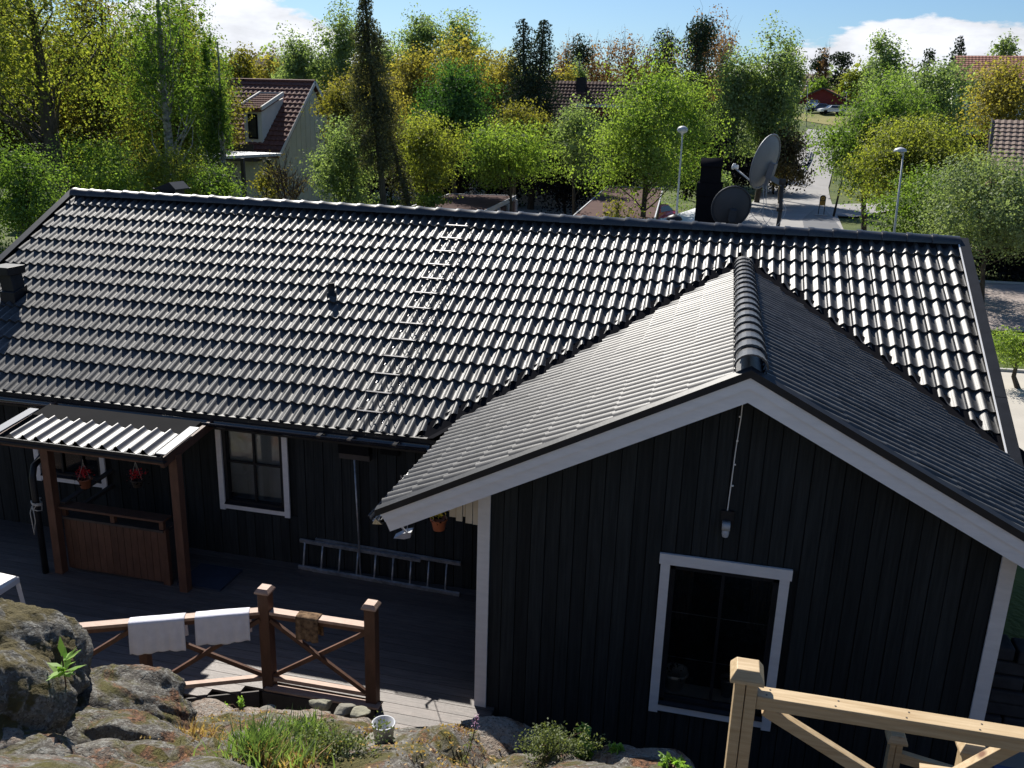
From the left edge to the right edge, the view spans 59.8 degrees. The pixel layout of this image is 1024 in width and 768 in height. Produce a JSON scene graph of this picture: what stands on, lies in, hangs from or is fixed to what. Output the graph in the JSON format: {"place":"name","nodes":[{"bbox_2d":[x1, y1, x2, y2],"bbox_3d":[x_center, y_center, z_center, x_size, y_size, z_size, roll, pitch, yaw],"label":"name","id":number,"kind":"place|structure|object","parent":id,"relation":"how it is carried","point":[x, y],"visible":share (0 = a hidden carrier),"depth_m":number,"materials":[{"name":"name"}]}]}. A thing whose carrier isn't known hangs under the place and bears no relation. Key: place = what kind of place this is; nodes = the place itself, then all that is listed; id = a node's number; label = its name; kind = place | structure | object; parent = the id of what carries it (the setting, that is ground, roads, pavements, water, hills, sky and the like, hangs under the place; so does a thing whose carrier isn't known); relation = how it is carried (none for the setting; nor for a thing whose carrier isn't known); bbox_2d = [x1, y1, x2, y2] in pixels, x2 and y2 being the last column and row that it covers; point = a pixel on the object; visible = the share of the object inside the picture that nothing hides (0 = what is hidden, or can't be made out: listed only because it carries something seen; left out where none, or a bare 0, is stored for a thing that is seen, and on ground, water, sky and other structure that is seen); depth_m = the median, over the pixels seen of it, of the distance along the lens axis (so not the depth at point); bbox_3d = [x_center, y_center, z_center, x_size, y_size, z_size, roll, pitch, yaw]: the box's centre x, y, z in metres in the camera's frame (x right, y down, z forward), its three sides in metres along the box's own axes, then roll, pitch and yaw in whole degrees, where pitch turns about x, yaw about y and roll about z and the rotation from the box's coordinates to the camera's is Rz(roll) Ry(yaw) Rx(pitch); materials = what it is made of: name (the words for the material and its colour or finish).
{"place":"outdoors","nodes":[
{"label":"outdoors","id":0,"kind":"place"},
{"bbox_2d":[0,691,718,767],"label":"rock slope","id":1,"kind":"structure","parent":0,"point":[119,753],"depth_m":5.94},
{"bbox_2d":[0,642,77,740],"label":"boulder","id":2,"kind":"object","parent":1,"relation":"on","point":[31,698],"visible":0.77,"depth_m":5.50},
{"bbox_2d":[46,637,84,686],"bbox_3d":[-2.814,1.787,5.619,0.236,0.343,0.197,-4,18,-19],"label":"young plant","id":3,"kind":"object","parent":2,"relation":"on","point":[62,667],"visible":1,"depth_m":5.62,"materials":[{"name":"green plant"}]},
{"bbox_2d":[0,730,78,756],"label":"boulder","id":4,"kind":"object","parent":1,"relation":"on","point":[41,742],"visible":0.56,"depth_m":5.28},
{"bbox_2d":[0,598,93,693],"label":"boulder","id":5,"kind":"object","parent":1,"relation":"on","point":[40,630],"visible":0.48,"depth_m":6.31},
{"bbox_2d":[62,705,198,744],"bbox_3d":[-2.945,2.678,6.159,1.414,0.766,1.169,5,17,12],"label":"boulder","id":6,"kind":"object","parent":1,"relation":"on","point":[88,723],"visible":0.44,"depth_m":6.14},
{"bbox_2d":[77,664,197,730],"bbox_3d":[-3.123,2.590,6.835,1.561,0.867,1.043,5,17,12],"label":"boulder","id":7,"kind":"object","parent":1,"relation":"on","point":[157,692],"visible":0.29,"depth_m":6.72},
{"bbox_2d":[0,520,493,728],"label":"deck","id":8,"kind":"structure","parent":1,"relation":"on","point":[427,655],"depth_m":10.48,"materials":[{"name":"grey wood"}]},
{"bbox_2d":[0,401,213,592],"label":"porch canopy","id":9,"kind":"object","parent":8,"relation":"on","point":[48,431],"visible":0.99,"depth_m":10.88,"materials":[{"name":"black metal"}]},
{"bbox_2d":[58,468,177,585],"bbox_3d":[-4.879,1.809,11.698,1.525,1.080,1.190,5,17,12],"label":"bar counter","id":10,"kind":"object","parent":8,"relation":"on","point":[123,542],"visible":0.95,"depth_m":11.23,"materials":[{"name":"brown wood"}]},
{"bbox_2d":[177,563,242,591],"bbox_3d":[-3.863,2.474,11.404,0.600,0.028,0.550,5,17,12],"label":"door mat","id":11,"kind":"object","parent":8,"relation":"on","point":[212,577],"depth_m":11.39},
{"bbox_2d":[79,583,380,704],"bbox_3d":[-3.781,2.799,8.893,4.932,1.452,0.560,0,17,-6],"label":"deck railing","id":12,"kind":"object","parent":8,"relation":"attached to","point":[265,614],"visible":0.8,"depth_m":9.03,"materials":[{"name":"brown wood"}]},
{"bbox_2d":[128,613,188,654],"bbox_3d":[-3.530,2.488,8.893,0.538,0.354,0.179,-2,17,-12],"label":"towel","id":13,"kind":"object","parent":12,"relation":"hanging from","point":[155,633],"visible":0.99,"depth_m":8.82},
{"bbox_2d":[194,607,251,645],"bbox_3d":[-2.922,2.453,9.022,0.538,0.323,0.178,-2,17,-12],"label":"towel","id":14,"kind":"object","parent":12,"relation":"hanging from","point":[222,626],"visible":0.99,"depth_m":8.96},
{"bbox_2d":[295,611,323,642],"bbox_3d":[-2.051,2.454,9.011,0.255,0.269,0.175,5,17,12],"label":"rug","id":15,"kind":"object","parent":12,"relation":"hanging from","point":[308,628],"visible":0.97,"depth_m":8.95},
{"bbox_2d":[338,444,371,574],"bbox_3d":[-1.978,1.622,11.318,0.402,1.825,0.132,5,17,12],"label":"push broom","id":16,"kind":"object","parent":8,"relation":"on","point":[354,453],"visible":0.94,"depth_m":11.07,"materials":[{"name":"metal"}]},
{"bbox_2d":[298,538,460,596],"bbox_3d":[-1.712,2.325,11.443,2.236,0.418,0.196,6,17,14],"label":"ladder","id":17,"kind":"object","parent":8,"relation":"on","point":[410,557],"visible":1,"depth_m":11.42,"materials":[{"name":"metal"}]},
{"bbox_2d":[193,702,334,767],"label":"grass tuft","id":18,"kind":"object","parent":1,"relation":"on","point":[253,733],"visible":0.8,"depth_m":5.67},
{"bbox_2d":[219,728,331,767],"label":"grass tuft","id":19,"kind":"object","parent":1,"relation":"on","point":[284,763],"visible":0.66,"depth_m":5.62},
{"bbox_2d":[251,704,356,742],"bbox_3d":[-1.438,2.553,6.476,0.708,0.509,0.665,5,17,12],"label":"grass tuft","id":20,"kind":"object","parent":1,"relation":"on","point":[299,722],"visible":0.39,"depth_m":6.43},
{"bbox_2d":[140,709,541,767],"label":"leaf litter","id":21,"kind":"object","parent":1,"relation":"on","point":[396,743],"visible":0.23,"depth_m":6.57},
{"bbox_2d":[290,711,398,763],"bbox_3d":[-1.179,2.380,5.926,0.844,0.177,0.491,0,17,-6],"label":"creeping shrub","id":22,"kind":"object","parent":1,"relation":"on","point":[351,743],"visible":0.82,"depth_m":5.92,"materials":[{"name":"green plant"}]},
{"bbox_2d":[462,716,540,758],"bbox_3d":[-0.190,2.943,7.144,0.977,0.478,0.708,5,17,12],"label":"boulder","id":23,"kind":"object","parent":1,"relation":"on","point":[497,733],"visible":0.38,"depth_m":7.03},
{"bbox_2d":[513,717,611,767],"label":"creeping shrub","id":24,"kind":"object","parent":1,"relation":"on","point":[553,744],"visible":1,"depth_m":6.58,"materials":[{"name":"green plant"}]},
{"bbox_2d":[590,744,694,767],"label":"boulder","id":25,"kind":"object","parent":1,"relation":"on","point":[610,758],"visible":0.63,"depth_m":6.62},
{"bbox_2d":[724,657,1023,767],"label":"pine fence","id":26,"kind":"object","parent":1,"relation":"on","point":[752,693],"visible":1,"depth_m":3.89,"materials":[{"name":"brown wood"}]},
{"bbox_2d":[883,730,953,767],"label":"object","id":27,"kind":"object","parent":1,"relation":"on","point":[896,754],"visible":0.82,"depth_m":6.57,"materials":[{"name":"brown wood"}]},
{"bbox_2d":[0,104,1023,640],"bbox_3d":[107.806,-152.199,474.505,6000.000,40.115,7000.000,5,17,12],"label":"ground","id":28,"kind":"structure","parent":0,"point":[1014,624],"depth_m":68.09,"materials":[{"name":"asphalt"}]},
{"bbox_2d":[0,124,80,252],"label":"broadleaf tree","id":29,"kind":"object","parent":28,"relation":"on","point":[24,204],"visible":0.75,"depth_m":23.06,"materials":[{"name":"green plant"}]},
{"bbox_2d":[0,0,102,234],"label":"broadleaf tree","id":30,"kind":"object","parent":28,"relation":"on","point":[16,105],"visible":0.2,"depth_m":40.77,"materials":[{"name":"green plant"}]},
{"bbox_2d":[0,82,127,230],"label":"broadleaf tree","id":31,"kind":"object","parent":28,"relation":"on","point":[70,166],"visible":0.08,"depth_m":43.57,"materials":[{"name":"green plant"}]},
{"bbox_2d":[0,0,169,205],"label":"broadleaf tree","id":32,"kind":"object","parent":28,"relation":"on","point":[45,104],"visible":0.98,"depth_m":30.19,"materials":[{"name":"green plant"}]},
{"bbox_2d":[38,127,166,201],"bbox_3d":[-13.315,-5.303,29.848,4.159,6.304,4.016,5,17,12],"label":"broadleaf tree","id":33,"kind":"object","parent":28,"relation":"on","point":[104,178],"visible":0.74,"depth_m":28.91,"materials":[{"name":"green plant"}]},
{"bbox_2d":[27,0,184,185],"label":"broadleaf tree","id":34,"kind":"object","parent":28,"relation":"on","point":[101,121],"visible":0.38,"depth_m":40.82,"materials":[{"name":"green plant"}]},
{"bbox_2d":[82,0,220,182],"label":"birch tree","id":35,"kind":"object","parent":28,"relation":"on","point":[150,40],"visible":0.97,"depth_m":32.41,"materials":[{"name":"green plant"}]},
{"bbox_2d":[88,0,241,190],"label":"broadleaf tree","id":36,"kind":"object","parent":28,"relation":"on","point":[148,134],"visible":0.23,"depth_m":36.94,"materials":[{"name":"green plant"}]},
{"bbox_2d":[111,140,225,194],"bbox_3d":[-11.982,-5.601,31.616,4.033,5.942,3.786,5,17,12],"label":"broadleaf tree","id":37,"kind":"object","parent":28,"relation":"on","point":[168,167],"visible":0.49,"depth_m":30.58,"materials":[{"name":"green plant"}]},
{"bbox_2d":[29,76,345,206],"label":"house","id":38,"kind":"structure","parent":28,"relation":"on","point":[280,122],"depth_m":49.80,"materials":[{"name":"brown tile"}]},
{"bbox_2d":[152,0,241,149],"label":"birch tree","id":39,"kind":"object","parent":28,"relation":"on","point":[221,48],"visible":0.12,"depth_m":40.73,"materials":[{"name":"green plant"}]},
{"bbox_2d":[191,7,236,188],"bbox_3d":[-11.704,-9.136,35.157,1.681,10.698,1.614,-2,17,-12],"label":"birch tree","id":40,"kind":"object","parent":28,"relation":"on","point":[217,143],"visible":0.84,"depth_m":34.39,"materials":[{"name":"green plant"}]},
{"bbox_2d":[179,153,250,197],"bbox_3d":[-10.052,-4.967,30.318,2.510,5.585,2.298,12,20,31],"label":"broadleaf tree","id":41,"kind":"object","parent":28,"relation":"on","point":[209,181],"visible":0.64,"depth_m":29.59,"materials":[{"name":"green plant"}]},
{"bbox_2d":[189,70,261,150],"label":"broadleaf tree","id":42,"kind":"object","parent":28,"relation":"on","point":[237,110],"visible":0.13,"depth_m":43.72,"materials":[{"name":"green plant"}]},
{"bbox_2d":[221,41,264,77],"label":"broadleaf tree","id":43,"kind":"object","parent":28,"relation":"on","point":[243,71],"visible":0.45,"depth_m":100.94,"materials":[{"name":"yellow plant"}]},
{"bbox_2d":[258,145,316,199],"bbox_3d":[-8.702,-6.250,34.438,2.263,5.780,2.318,5,17,12],"label":"bare tree","id":44,"kind":"object","parent":28,"relation":"on","point":[284,178],"visible":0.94,"depth_m":34.06,"materials":[{"name":"brown plant"}]},
{"bbox_2d":[270,20,338,95],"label":"broadleaf tree","id":45,"kind":"object","parent":28,"relation":"on","point":[296,66],"visible":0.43,"depth_m":76.45,"materials":[{"name":"green plant"}]},
{"bbox_2d":[307,0,363,96],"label":"broadleaf tree","id":46,"kind":"object","parent":28,"relation":"on","point":[341,50],"visible":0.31,"depth_m":78.38,"materials":[{"name":"green plant"}]},
{"bbox_2d":[301,66,370,201],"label":"broadleaf tree","id":47,"kind":"object","parent":28,"relation":"on","point":[334,98],"visible":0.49,"depth_m":48.29,"materials":[{"name":"green plant"}]},
{"bbox_2d":[291,112,394,204],"bbox_3d":[-7.267,-8.127,38.561,4.317,7.091,4.153,5,17,12],"label":"broadleaf tree","id":48,"kind":"object","parent":28,"relation":"on","point":[341,162],"visible":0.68,"depth_m":37.70,"materials":[{"name":"green plant"}]},
{"bbox_2d":[318,54,421,200],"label":"broadleaf tree","id":49,"kind":"object","parent":28,"relation":"on","point":[396,115],"visible":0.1,"depth_m":57.95,"materials":[{"name":"green plant"}]},
{"bbox_2d":[341,0,407,204],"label":"spruce tree","id":50,"kind":"object","parent":28,"relation":"on","point":[373,109],"visible":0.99,"depth_m":34.54,"materials":[{"name":"green plant"}]},
{"bbox_2d":[378,130,418,206],"bbox_3d":[-4.713,-7.372,37.138,1.713,6.591,1.264,-4,17,-17],"label":"spruce tree","id":51,"kind":"object","parent":28,"relation":"on","point":[405,197],"visible":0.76,"depth_m":36.72,"materials":[{"name":"green plant"}]},
{"bbox_2d":[385,41,444,123],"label":"broadleaf tree","id":52,"kind":"object","parent":28,"relation":"on","point":[407,69],"visible":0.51,"depth_m":72.60,"materials":[{"name":"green plant"}]},
{"bbox_2d":[389,2,450,77],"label":"broadleaf tree","id":53,"kind":"object","parent":28,"relation":"on","point":[424,31],"visible":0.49,"depth_m":92.24,"materials":[{"name":"green plant"}]},
{"bbox_2d":[390,109,479,203],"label":"broadleaf tree","id":54,"kind":"object","parent":28,"relation":"on","point":[425,143],"visible":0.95,"depth_m":41.93,"materials":[{"name":"green plant"}]},
{"bbox_2d":[399,55,507,193],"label":"broadleaf tree","id":55,"kind":"object","parent":28,"relation":"on","point":[456,103],"visible":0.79,"depth_m":52.67,"materials":[{"name":"green plant"}]},
{"bbox_2d":[404,137,506,195],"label":"broadleaf tree","id":56,"kind":"object","parent":28,"relation":"on","point":[460,188],"visible":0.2,"depth_m":57.36,"materials":[{"name":"green plant"}]},
{"bbox_2d":[411,15,501,92],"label":"broadleaf tree","id":57,"kind":"object","parent":28,"relation":"on","point":[446,51],"visible":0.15,"depth_m":74.48,"materials":[{"name":"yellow plant"}]},
{"bbox_2d":[419,5,493,65],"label":"broadleaf tree","id":58,"kind":"object","parent":28,"relation":"on","point":[463,29],"visible":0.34,"depth_m":94.49,"materials":[{"name":"green plant"}]},
{"bbox_2d":[412,193,517,211],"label":"garage","id":59,"kind":"structure","parent":28,"relation":"on","point":[487,202],"depth_m":50.70,"materials":[{"name":"grey wood"}]},
{"bbox_2d":[329,76,642,207],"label":"row house","id":60,"kind":"structure","parent":28,"relation":"on","point":[581,86],"depth_m":71.72,"materials":[{"name":"brown tile"}]},
{"bbox_2d":[468,47,544,123],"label":"broadleaf tree","id":61,"kind":"object","parent":28,"relation":"on","point":[501,72],"visible":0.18,"depth_m":71.08,"materials":[{"name":"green plant"}]},
{"bbox_2d":[0,158,1023,767],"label":"house","id":62,"kind":"structure","parent":28,"relation":"on","point":[548,408],"depth_m":10.70,"materials":[{"name":"black wood"}]},
{"bbox_2d":[27,408,107,488],"bbox_3d":[-6.068,0.767,12.197,1.152,1.290,0.125,5,17,12],"label":"window","id":63,"kind":"structure","parent":62,"relation":"in","point":[66,464],"depth_m":12.32,"materials":[{"name":"white paint"}]},
{"bbox_2d":[215,429,290,517],"bbox_3d":[-3.306,0.979,11.829,1.053,1.520,0.605,5,17,12],"label":"window","id":64,"kind":"structure","parent":62,"relation":"in","point":[253,469],"depth_m":11.68,"materials":[{"name":"white paint"}]},
{"bbox_2d":[648,552,792,731],"bbox_3d":[1.967,2.330,8.534,1.180,1.850,0.605,5,17,12],"label":"window","id":65,"kind":"structure","parent":62,"relation":"in","point":[717,612],"depth_m":8.51,"materials":[{"name":"white paint"}]},
{"bbox_2d":[749,176,785,225],"bbox_3d":[3.607,-2.467,14.284,1.662,1.766,0.756,-11,21,-36],"label":"antenna mast","id":66,"kind":"object","parent":62,"relation":"on","point":[781,183],"visible":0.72,"depth_m":14.39,"materials":[{"name":"grey metal"}]},
{"bbox_2d":[711,186,751,223],"bbox_3d":[3.513,-2.834,14.268,0.629,0.685,0.334,5,17,12],"label":"satellite dish","id":67,"kind":"object","parent":66,"relation":"attached to","point":[731,205],"visible":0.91,"depth_m":14.21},
{"bbox_2d":[731,134,780,188],"bbox_3d":[4.051,-3.588,14.367,0.764,0.880,0.776,-2,17,-12],"label":"satellite dish","id":68,"kind":"object","parent":66,"relation":"attached to","point":[764,164],"visible":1,"depth_m":14.18,"materials":[{"name":"grey metal"}]},
{"bbox_2d":[453,114,579,211],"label":"broadleaf tree","id":69,"kind":"object","parent":28,"relation":"on","point":[510,158],"visible":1,"depth_m":47.72,"materials":[{"name":"green plant"}]},
{"bbox_2d":[485,18,548,194],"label":"spruce tree","id":70,"kind":"object","parent":28,"relation":"on","point":[522,41],"visible":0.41,"depth_m":67.37,"materials":[{"name":"green plant"}]},
{"bbox_2d":[487,96,561,201],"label":"broadleaf tree","id":71,"kind":"object","parent":28,"relation":"on","point":[518,115],"visible":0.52,"depth_m":58.60,"materials":[{"name":"green plant"}]},
{"bbox_2d":[507,19,570,209],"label":"spruce tree","id":72,"kind":"object","parent":28,"relation":"on","point":[543,94],"visible":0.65,"depth_m":65.77,"materials":[{"name":"green plant"}]},
{"bbox_2d":[518,116,617,214],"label":"broadleaf tree","id":73,"kind":"object","parent":28,"relation":"on","point":[563,190],"visible":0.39,"depth_m":63.56,"materials":[{"name":"green plant"}]},
{"bbox_2d":[539,91,614,214],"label":"broadleaf tree","id":74,"kind":"object","parent":28,"relation":"on","point":[572,118],"visible":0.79,"depth_m":57.19,"materials":[{"name":"green plant"}]},
{"bbox_2d":[593,31,633,81],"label":"tree","id":75,"kind":"object","parent":28,"relation":"on","point":[607,67],"visible":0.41,"depth_m":113.64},
{"bbox_2d":[574,186,662,219],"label":"garage","id":76,"kind":"structure","parent":28,"relation":"on","point":[593,206],"depth_m":51.90,"materials":[{"name":"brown wood"}]},
{"bbox_2d":[574,33,736,217],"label":"broadleaf tree","id":77,"kind":"object","parent":28,"relation":"on","point":[644,149],"visible":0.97,"depth_m":42.68,"materials":[{"name":"green plant"}]},
{"bbox_2d":[644,27,681,134],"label":"pine tree","id":78,"kind":"object","parent":28,"relation":"on","point":[658,37],"visible":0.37,"depth_m":103.56,"materials":[{"name":"green plant"}]},
{"bbox_2d":[666,14,719,199],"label":"pine tree","id":79,"kind":"object","parent":28,"relation":"on","point":[698,38],"visible":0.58,"depth_m":79.16,"materials":[{"name":"green plant"}]},
{"bbox_2d":[662,121,748,200],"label":"broadleaf tree","id":80,"kind":"object","parent":28,"relation":"on","point":[690,195],"visible":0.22,"depth_m":67.48,"materials":[{"name":"green plant"}]},
{"bbox_2d":[678,3,732,100],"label":"bare tree","id":81,"kind":"object","parent":28,"relation":"on","point":[715,45],"visible":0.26,"depth_m":102.39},
{"bbox_2d":[706,40,774,183],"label":"broadleaf tree","id":82,"kind":"object","parent":28,"relation":"on","point":[734,87],"visible":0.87,"depth_m":76.94,"materials":[{"name":"green plant"}]},
{"bbox_2d":[737,10,806,202],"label":"broadleaf tree","id":83,"kind":"object","parent":28,"relation":"on","point":[776,93],"visible":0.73,"depth_m":77.97,"materials":[{"name":"green plant"}]},
{"bbox_2d":[753,122,814,203],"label":"broadleaf tree","id":84,"kind":"object","parent":28,"relation":"on","point":[794,146],"visible":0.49,"depth_m":79.26,"materials":[{"name":"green plant"}]},
{"bbox_2d":[776,30,815,199],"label":"broadleaf tree","id":85,"kind":"object","parent":28,"relation":"on","point":[802,72],"visible":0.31,"depth_m":81.39,"materials":[{"name":"green plant"}]},
{"bbox_2d":[825,51,856,98],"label":"pine tree","id":86,"kind":"object","parent":28,"relation":"on","point":[840,58],"visible":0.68,"depth_m":174.26,"materials":[{"name":"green plant"}]},
{"bbox_2d":[833,56,868,101],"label":"broadleaf tree","id":87,"kind":"object","parent":28,"relation":"on","point":[850,76],"visible":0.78,"depth_m":165.29,"materials":[{"name":"green plant"}]},
{"bbox_2d":[799,62,957,230],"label":"broadleaf tree","id":88,"kind":"object","parent":28,"relation":"on","point":[844,141],"visible":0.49,"depth_m":54.61,"materials":[{"name":"green plant"}]},
{"bbox_2d":[852,28,912,107],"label":"broadleaf tree","id":89,"kind":"object","parent":28,"relation":"on","point":[888,55],"visible":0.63,"depth_m":111.62,"materials":[{"name":"green plant"}]},
{"bbox_2d":[840,162,982,234],"bbox_3d":[18.399,-7.011,39.825,5.531,5.719,6.161,-8,19,-30],"label":"broadleaf tree","id":90,"kind":"object","parent":28,"relation":"on","point":[903,207],"visible":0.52,"depth_m":39.05,"materials":[{"name":"green plant"}]},
{"bbox_2d":[829,111,1007,229],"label":"broadleaf tree","id":91,"kind":"object","parent":28,"relation":"on","point":[919,145],"visible":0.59,"depth_m":45.00,"materials":[{"name":"green plant"}]},
{"bbox_2d":[881,54,993,133],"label":"broadleaf tree","id":92,"kind":"object","parent":28,"relation":"on","point":[944,76],"visible":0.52,"depth_m":91.76,"materials":[{"name":"green plant"}]},
{"bbox_2d":[904,148,1023,303],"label":"broadleaf tree","id":93,"kind":"object","parent":28,"relation":"on","point":[1004,211],"visible":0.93,"depth_m":33.88,"materials":[{"name":"green plant"}]},
{"bbox_2d":[945,55,1023,134],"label":"house","id":94,"kind":"structure","parent":28,"relation":"on","point":[971,59],"depth_m":124.69,"materials":[{"name":"red tile"}]},
{"bbox_2d":[948,54,1023,155],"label":"broadleaf tree","id":95,"kind":"object","parent":28,"relation":"on","point":[1004,95],"visible":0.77,"depth_m":69.87,"materials":[{"name":"yellow plant"}]},
{"bbox_2d":[972,201,1023,279],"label":"broadleaf tree","id":96,"kind":"object","parent":28,"relation":"on","point":[1013,263],"visible":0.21,"depth_m":42.87,"materials":[{"name":"green plant"}]},
{"bbox_2d":[978,118,1023,257],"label":"house","id":97,"kind":"structure","parent":28,"relation":"on","point":[1011,135],"depth_m":51.25,"materials":[{"name":"beige tile"}]},
{"bbox_2d":[984,634,1023,726],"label":"stone wall","id":98,"kind":"structure","parent":28,"relation":"on","point":[1005,705],"depth_m":9.09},
{"bbox_2d":[991,325,1023,388],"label":"broadleaf tree","id":99,"kind":"object","parent":28,"relation":"on","point":[1013,357],"visible":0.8,"depth_m":24.35,"materials":[{"name":"green plant"}]},
{"bbox_2d":[10,0,1023,92],"label":"sky","id":100,"kind":"structure","parent":0,"point":[844,25],"materials":[{"name":"blue"}]},
{"bbox_2d":[665,648,702,692],"bbox_3d":[1.626,2.803,8.687,0.319,0.368,0.485,-11,21,-37],"label":"potted plant","id":101,"kind":"object","parent":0,"point":[677,673],"visible":0.85,"depth_m":8.65,"materials":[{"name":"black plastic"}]},
{"bbox_2d":[742,129,849,228],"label":"road","id":102,"kind":"structure","parent":0,"point":[801,204],"depth_m":84.85,"materials":[{"name":"asphalt"}]},
{"bbox_2d":[985,283,1023,331],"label":"gravel road","id":103,"kind":"structure","parent":0,"point":[1004,304],"depth_m":36.35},
{"bbox_2d":[1001,372,1023,449],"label":"pavement","id":104,"kind":"structure","parent":0,"point":[1015,397],"depth_m":23.39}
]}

